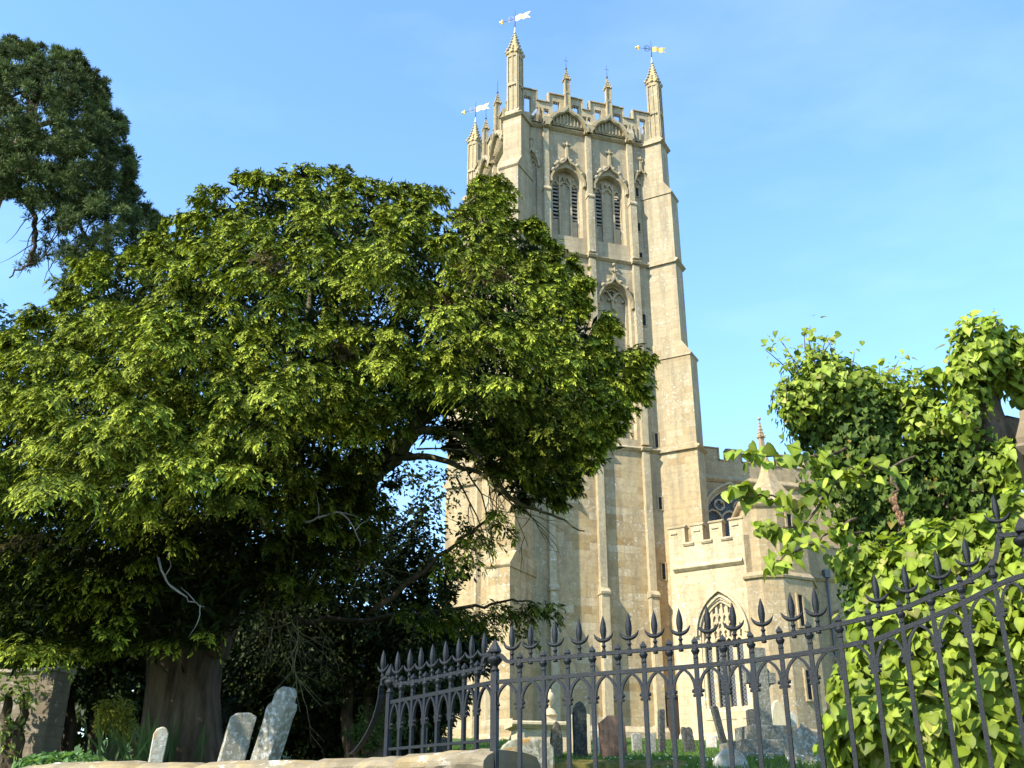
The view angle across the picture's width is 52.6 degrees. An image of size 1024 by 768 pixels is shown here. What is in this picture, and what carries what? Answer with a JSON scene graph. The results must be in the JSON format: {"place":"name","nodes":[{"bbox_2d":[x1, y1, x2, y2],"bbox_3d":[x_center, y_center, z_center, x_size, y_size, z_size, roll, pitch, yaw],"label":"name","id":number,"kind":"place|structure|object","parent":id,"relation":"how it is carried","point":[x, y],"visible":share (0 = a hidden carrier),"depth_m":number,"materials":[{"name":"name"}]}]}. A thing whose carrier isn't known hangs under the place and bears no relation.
{"place":"outdoors","nodes":[
{"label":"outdoors","id":0,"kind":"place"},
{"bbox_2d":[74,737,827,767],"bbox_3d":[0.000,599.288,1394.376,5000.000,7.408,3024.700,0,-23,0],"label":"churchyard ground","id":1,"kind":"structure","parent":0,"point":[77,748],"depth_m":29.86,"materials":[{"name":"green plant"}]},
{"bbox_2d":[0,298,18,441],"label":"tree","id":2,"kind":"object","parent":1,"relation":"on","point":[6,321],"visible":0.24,"depth_m":21.00,"materials":[{"name":"green plant"}]},
{"bbox_2d":[0,667,76,757],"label":"old stone wall","id":3,"kind":"structure","parent":1,"relation":"on","point":[44,724],"depth_m":15.39,"materials":[{"name":"grey stone"}]},
{"bbox_2d":[0,667,54,767],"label":"climbing rose","id":4,"kind":"object","parent":3,"relation":"attached to","point":[12,736],"visible":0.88,"depth_m":14.79,"materials":[{"name":"green plant"}]},
{"bbox_2d":[1,534,145,755],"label":"laurel bush","id":5,"kind":"object","parent":1,"relation":"on","point":[94,685],"visible":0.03,"depth_m":17.08,"materials":[{"name":"green plant"}]},
{"bbox_2d":[0,33,170,293],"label":"pine tree","id":6,"kind":"object","parent":1,"relation":"on","point":[34,80],"visible":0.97,"depth_m":29.60,"materials":[{"name":"green plant"}]},
{"bbox_2d":[90,698,140,760],"bbox_3d":[-5.640,5.058,14.682,0.808,1.182,0.599,0,-23,0],"label":"golden conifer","id":7,"kind":"object","parent":1,"relation":"on","point":[104,717],"visible":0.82,"depth_m":14.67,"materials":[{"name":"green plant"}]},
{"bbox_2d":[129,718,141,759],"bbox_3d":[-4.883,4.897,13.810,0.521,0.859,0.452,16,-28,-32],"label":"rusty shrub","id":8,"kind":"object","parent":1,"relation":"on","point":[132,752],"visible":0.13,"depth_m":13.74,"materials":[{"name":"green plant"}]},
{"bbox_2d":[85,708,211,762],"bbox_3d":[-4.441,4.328,12.594,1.464,0.728,0.768,8,-25,-19],"label":"iris clump","id":9,"kind":"object","parent":1,"relation":"on","point":[145,745],"visible":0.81,"depth_m":12.45,"materials":[{"name":"green plant"}]},
{"bbox_2d":[148,727,167,762],"bbox_3d":[-3.374,3.569,9.794,0.177,0.618,0.120,7,-24,-16],"label":"headstone","id":10,"kind":"object","parent":1,"relation":"on","point":[158,744],"visible":0.93,"depth_m":9.80,"materials":[{"name":"white stone"}]},
{"bbox_2d":[217,712,255,761],"bbox_3d":[-2.700,3.561,10.033,0.366,0.726,0.120,9,-25,-20],"label":"headstone","id":11,"kind":"object","parent":1,"relation":"on","point":[237,738],"visible":0.97,"depth_m":10.04,"materials":[{"name":"grey stone"}]},
{"bbox_2d":[63,586,469,749],"bbox_3d":[-8.834,6.359,24.324,15.763,5.054,5.440,0,-23,0],"label":"hedge","id":12,"kind":"object","parent":1,"relation":"on","point":[82,715],"visible":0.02,"depth_m":22.85,"materials":[{"name":"green plant"}]},
{"bbox_2d":[250,686,296,759],"bbox_3d":[-2.244,3.292,9.630,0.453,0.898,0.160,-12,-26,26],"label":"headstone","id":13,"kind":"object","parent":1,"relation":"on","point":[280,710],"visible":0.94,"depth_m":9.58,"materials":[{"name":"grey stone"}]},
{"bbox_2d":[0,162,662,762],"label":"yew tree","id":14,"kind":"object","parent":1,"relation":"on","point":[200,558],"visible":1,"depth_m":11.94,"materials":[{"name":"green plant"}]},
{"bbox_2d":[221,451,484,757],"bbox_3d":[-2.916,4.037,18.492,4.849,5.732,3.271,0,-23,0],"label":"holly tree","id":15,"kind":"object","parent":1,"relation":"on","point":[340,636],"visible":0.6,"depth_m":17.75,"materials":[{"name":"green plant"}]},
{"bbox_2d":[220,602,497,760],"bbox_3d":[-3.185,5.667,19.376,5.956,3.688,2.842,0,-23,0],"label":"dark evergreen","id":16,"kind":"object","parent":1,"relation":"on","point":[300,744],"visible":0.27,"depth_m":18.41,"materials":[{"name":"green plant"}]},
{"bbox_2d":[341,690,408,757],"bbox_3d":[-1.787,4.726,13.752,0.966,1.318,0.814,0,-23,0],"label":"rose bush","id":17,"kind":"object","parent":1,"relation":"on","point":[372,743],"visible":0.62,"depth_m":13.66,"materials":[{"name":"green plant"}]},
{"bbox_2d":[420,727,426,753],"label":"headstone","id":18,"kind":"object","parent":1,"relation":"on","point":[420,737],"visible":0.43,"depth_m":18.00,"materials":[{"name":"grey stone"}]},
{"bbox_2d":[429,737,446,752],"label":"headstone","id":19,"kind":"object","parent":1,"relation":"on","point":[441,748],"visible":0.28,"depth_m":22.49,"materials":[{"name":"grey stone"}]},
{"bbox_2d":[501,738,554,767],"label":"headstone","id":20,"kind":"object","parent":1,"relation":"on","point":[532,746],"visible":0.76,"depth_m":9.58,"materials":[{"name":"white stone"}]},
{"bbox_2d":[504,720,566,752],"bbox_3d":[0.826,9.599,27.985,1.900,0.841,1.110,5,-24,-11],"label":"chest tomb","id":21,"kind":"object","parent":1,"relation":"on","point":[531,729],"visible":0.26,"depth_m":27.64,"materials":[{"name":"beige stone"}]},
{"bbox_2d":[546,689,557,720],"bbox_3d":[1.040,8.819,28.377,0.437,0.900,0.438,0,-23,0],"label":"urn","id":22,"kind":"object","parent":21,"relation":"on","point":[552,714],"visible":0.67,"depth_m":28.22,"materials":[{"name":"beige stone"}]},
{"bbox_2d":[550,721,562,758],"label":"headstone","id":23,"kind":"object","parent":1,"relation":"on","point":[556,740],"visible":0.68,"depth_m":17.98,"materials":[{"name":"grey stone"}]},
{"bbox_2d":[572,701,587,758],"bbox_3d":[1.217,6.238,18.548,0.256,1.070,0.100,6,-24,-13],"label":"headstone","id":24,"kind":"object","parent":1,"relation":"on","point":[579,720],"visible":0.88,"depth_m":18.52,"materials":[{"name":"black stone"}]},
{"bbox_2d":[571,714,590,752],"bbox_3d":[1.698,8.739,25.638,0.500,1.106,0.120,4,-24,-9],"label":"headstone","id":25,"kind":"object","parent":1,"relation":"on","point":[588,735],"visible":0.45,"depth_m":25.62,"materials":[{"name":"beige stone"}]},
{"bbox_2d":[597,730,599,752],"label":"headstone","id":26,"kind":"object","parent":1,"relation":"on","point":[598,741],"visible":0.07,"depth_m":26.01,"materials":[{"name":"grey stone"}]},
{"bbox_2d":[598,715,627,756],"bbox_3d":[1.778,6.274,18.203,0.509,0.865,0.130,3,-24,-7],"label":"headstone","id":27,"kind":"object","parent":1,"relation":"on","point":[608,734],"visible":0.74,"depth_m":18.16,"materials":[{"name":"red stone"}]},
{"bbox_2d":[554,759,687,767],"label":"grass","id":28,"kind":"structure","parent":1,"relation":"on","point":[560,763],"depth_m":12.36,"materials":[{"name":"green plant"}]},
{"bbox_2d":[631,733,641,752],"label":"headstone","id":29,"kind":"object","parent":1,"relation":"on","point":[636,739],"visible":0.83,"depth_m":26.49,"materials":[{"name":"grey stone"}]},
{"bbox_2d":[650,733,655,753],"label":"headstone","id":30,"kind":"object","parent":1,"relation":"on","point":[653,741],"visible":0.48,"depth_m":26.11,"materials":[{"name":"grey stone"}]},
{"bbox_2d":[657,709,665,752],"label":"headstone","id":31,"kind":"object","parent":1,"relation":"on","point":[661,728],"visible":0.91,"depth_m":26.61,"materials":[{"name":"grey stone"}]},
{"bbox_2d":[572,753,802,766],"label":"flowers","id":32,"kind":"object","parent":1,"relation":"on","point":[697,764],"visible":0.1,"depth_m":13.30,"materials":[{"name":"green plant"}]},
{"bbox_2d":[680,727,695,752],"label":"headstone","id":33,"kind":"object","parent":1,"relation":"on","point":[688,742],"visible":0.87,"depth_m":25.55,"materials":[{"name":"grey stone"}]},
{"bbox_2d":[438,27,943,740],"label":"church","id":34,"kind":"structure","parent":1,"relation":"on","point":[664,525],"depth_m":48.40,"materials":[{"name":"stone"}]},
{"bbox_2d":[462,103,488,116],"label":"weathervane","id":35,"kind":"object","parent":34,"relation":"on","point":[481,107],"visible":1,"depth_m":64.83,"materials":[{"name":"metal"}]},
{"bbox_2d":[499,11,529,24],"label":"weathervane","id":36,"kind":"object","parent":34,"relation":"on","point":[521,16],"visible":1,"depth_m":57.60,"materials":[{"name":"metal"}]},
{"bbox_2d":[550,142,585,237],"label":"belfry window","id":37,"kind":"structure","parent":34,"relation":"in","point":[566,219],"depth_m":54.61,"materials":[{"name":"stone"}]},
{"bbox_2d":[554,256,589,426],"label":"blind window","id":38,"kind":"structure","parent":34,"relation":"in","point":[570,256],"depth_m":51.68,"materials":[{"name":"stone"}]},
{"bbox_2d":[593,150,627,244],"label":"belfry window","id":39,"kind":"structure","parent":34,"relation":"in","point":[608,210],"depth_m":55.28,"materials":[{"name":"stone"}]},
{"bbox_2d":[597,263,634,438],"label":"window","id":40,"kind":"structure","parent":34,"relation":"in","point":[608,298],"depth_m":52.83,"materials":[{"name":"stone"}]},
{"bbox_2d":[635,187,639,197],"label":"slit window","id":41,"kind":"structure","parent":34,"relation":"in","point":[637,190],"depth_m":55.92,"materials":[{"name":"stone"}]},
{"bbox_2d":[638,222,641,232],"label":"slit window","id":42,"kind":"structure","parent":34,"relation":"in","point":[639,223],"depth_m":55.04,"materials":[{"name":"stone"}]},
{"bbox_2d":[639,251,643,258],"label":"slit window","id":43,"kind":"structure","parent":34,"relation":"in","point":[641,256],"depth_m":54.18,"materials":[{"name":"stone"}]},
{"bbox_2d":[642,313,646,326],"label":"slit window","id":44,"kind":"structure","parent":34,"relation":"in","point":[644,316],"depth_m":52.68,"materials":[{"name":"stone"}]},
{"bbox_2d":[635,41,664,56],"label":"weathervane","id":45,"kind":"object","parent":34,"relation":"on","point":[657,49],"visible":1,"depth_m":59.94,"materials":[{"name":"metal"}]},
{"bbox_2d":[653,432,659,448],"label":"slit window","id":46,"kind":"structure","parent":34,"relation":"in","point":[655,434],"depth_m":50.16,"materials":[{"name":"glass"}]},
{"bbox_2d":[657,496,663,510],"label":"slit window","id":47,"kind":"structure","parent":34,"relation":"in","point":[660,506],"depth_m":48.90,"materials":[{"name":"glass"}]},
{"bbox_2d":[660,562,666,580],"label":"slit window","id":48,"kind":"structure","parent":34,"relation":"in","point":[663,567],"depth_m":47.62,"materials":[{"name":"glass"}]},
{"bbox_2d":[694,588,750,708],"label":"aisle window","id":49,"kind":"structure","parent":34,"relation":"in","point":[719,612],"depth_m":43.53,"materials":[{"name":"stone"}]},
{"bbox_2d":[707,482,738,536],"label":"nave window","id":50,"kind":"structure","parent":34,"relation":"in","point":[719,509],"depth_m":50.06,"materials":[{"name":"glass"}]},
{"bbox_2d":[705,736,717,747],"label":"headstone","id":51,"kind":"object","parent":1,"relation":"on","point":[712,741],"visible":0.78,"depth_m":33.60,"materials":[{"name":"white stone"}]},
{"bbox_2d":[710,706,727,743],"bbox_3d":[6.489,10.758,32.317,0.552,1.355,0.120,10,-26,-23],"label":"headstone","id":52,"kind":"object","parent":1,"relation":"on","point":[715,713],"visible":0.83,"depth_m":32.30,"materials":[{"name":"grey stone"}]},
{"bbox_2d":[713,749,748,767],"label":"headstone","id":53,"kind":"object","parent":1,"relation":"on","point":[721,758],"visible":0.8,"depth_m":11.72,"materials":[{"name":"white stone"}]},
{"bbox_2d":[735,717,746,727],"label":"headstone","id":54,"kind":"object","parent":1,"relation":"on","point":[740,722],"visible":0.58,"depth_m":32.86,"materials":[{"name":"beige stone"}]},
{"bbox_2d":[746,709,754,725],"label":"headstone","id":55,"kind":"object","parent":1,"relation":"on","point":[749,716],"visible":0.38,"depth_m":31.50,"materials":[{"name":"grey stone"}]},
{"bbox_2d":[710,647,794,757],"bbox_3d":[4.755,6.124,19.687,1.840,2.153,1.840,5,-24,-11],"label":"stone cross","id":56,"kind":"object","parent":1,"relation":"on","point":[745,742],"visible":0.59,"depth_m":19.23,"materials":[{"name":"grey stone"}]},
{"bbox_2d":[771,700,785,724],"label":"headstone","id":57,"kind":"object","parent":1,"relation":"on","point":[778,713],"visible":0.38,"depth_m":35.34,"materials":[{"name":"beige stone"}]},
{"bbox_2d":[790,713,796,729],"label":"headstone","id":58,"kind":"object","parent":1,"relation":"on","point":[793,718],"visible":0.31,"depth_m":35.75,"materials":[{"name":"grey stone"}]},
{"bbox_2d":[783,722,820,764],"bbox_3d":[3.631,4.505,12.870,0.482,0.564,0.160,-6,-24,13],"label":"headstone","id":59,"kind":"object","parent":1,"relation":"on","point":[805,738],"visible":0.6,"depth_m":12.81,"materials":[{"name":"grey stone"}]},
{"bbox_2d":[721,308,1023,767],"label":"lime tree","id":60,"kind":"object","parent":1,"relation":"on","point":[983,372],"visible":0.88,"depth_m":6.57,"materials":[{"name":"green plant"}]},
{"bbox_2d":[766,357,1000,629],"bbox_3d":[2.679,1.190,7.202,1.524,3.202,1.445,0,-23,0],"label":"ivy","id":61,"kind":"object","parent":60,"relation":"attached to","point":[891,505],"visible":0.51,"depth_m":7.31,"materials":[{"name":"green plant"}]},
{"bbox_2d":[0,0,1023,738],"label":"sky","id":62,"kind":"structure","parent":0,"point":[858,165],"materials":[{"name":"blue"}]},
{"bbox_2d":[1015,410,1023,484],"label":"gate pier","id":63,"kind":"structure","parent":0,"point":[1019,446],"depth_m":5.31,"materials":[{"name":"brown stone"}]},
{"label":"road","id":64,"kind":"structure","parent":0,"visible":0},
{"bbox_2d":[23,749,540,767],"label":"boundary wall","id":65,"kind":"structure","parent":64,"relation":"on","point":[480,758],"depth_m":7.05,"materials":[{"name":"stone"}]},
{"bbox_2d":[11,749,108,767],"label":"wall creeper","id":66,"kind":"object","parent":65,"relation":"attached to","point":[43,758],"depth_m":8.69,"materials":[{"name":"green plant"}]},
{"bbox_2d":[349,632,491,756],"bbox_3d":[-0.639,2.185,7.125,0.090,0.802,1.566,20,-30,-38],"label":"iron railing","id":67,"kind":"object","parent":65,"relation":"on","point":[389,679],"visible":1,"depth_m":7.05,"materials":[{"name":"black metal"}]},
{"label":"plinth wall","id":68,"kind":"object","parent":64,"relation":"on","visible":0},
{"bbox_2d":[487,495,1023,767],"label":"iron railing","id":69,"kind":"object","parent":68,"relation":"on","point":[496,658],"visible":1,"depth_m":5.87,"materials":[{"name":"black metal"}]}
]}

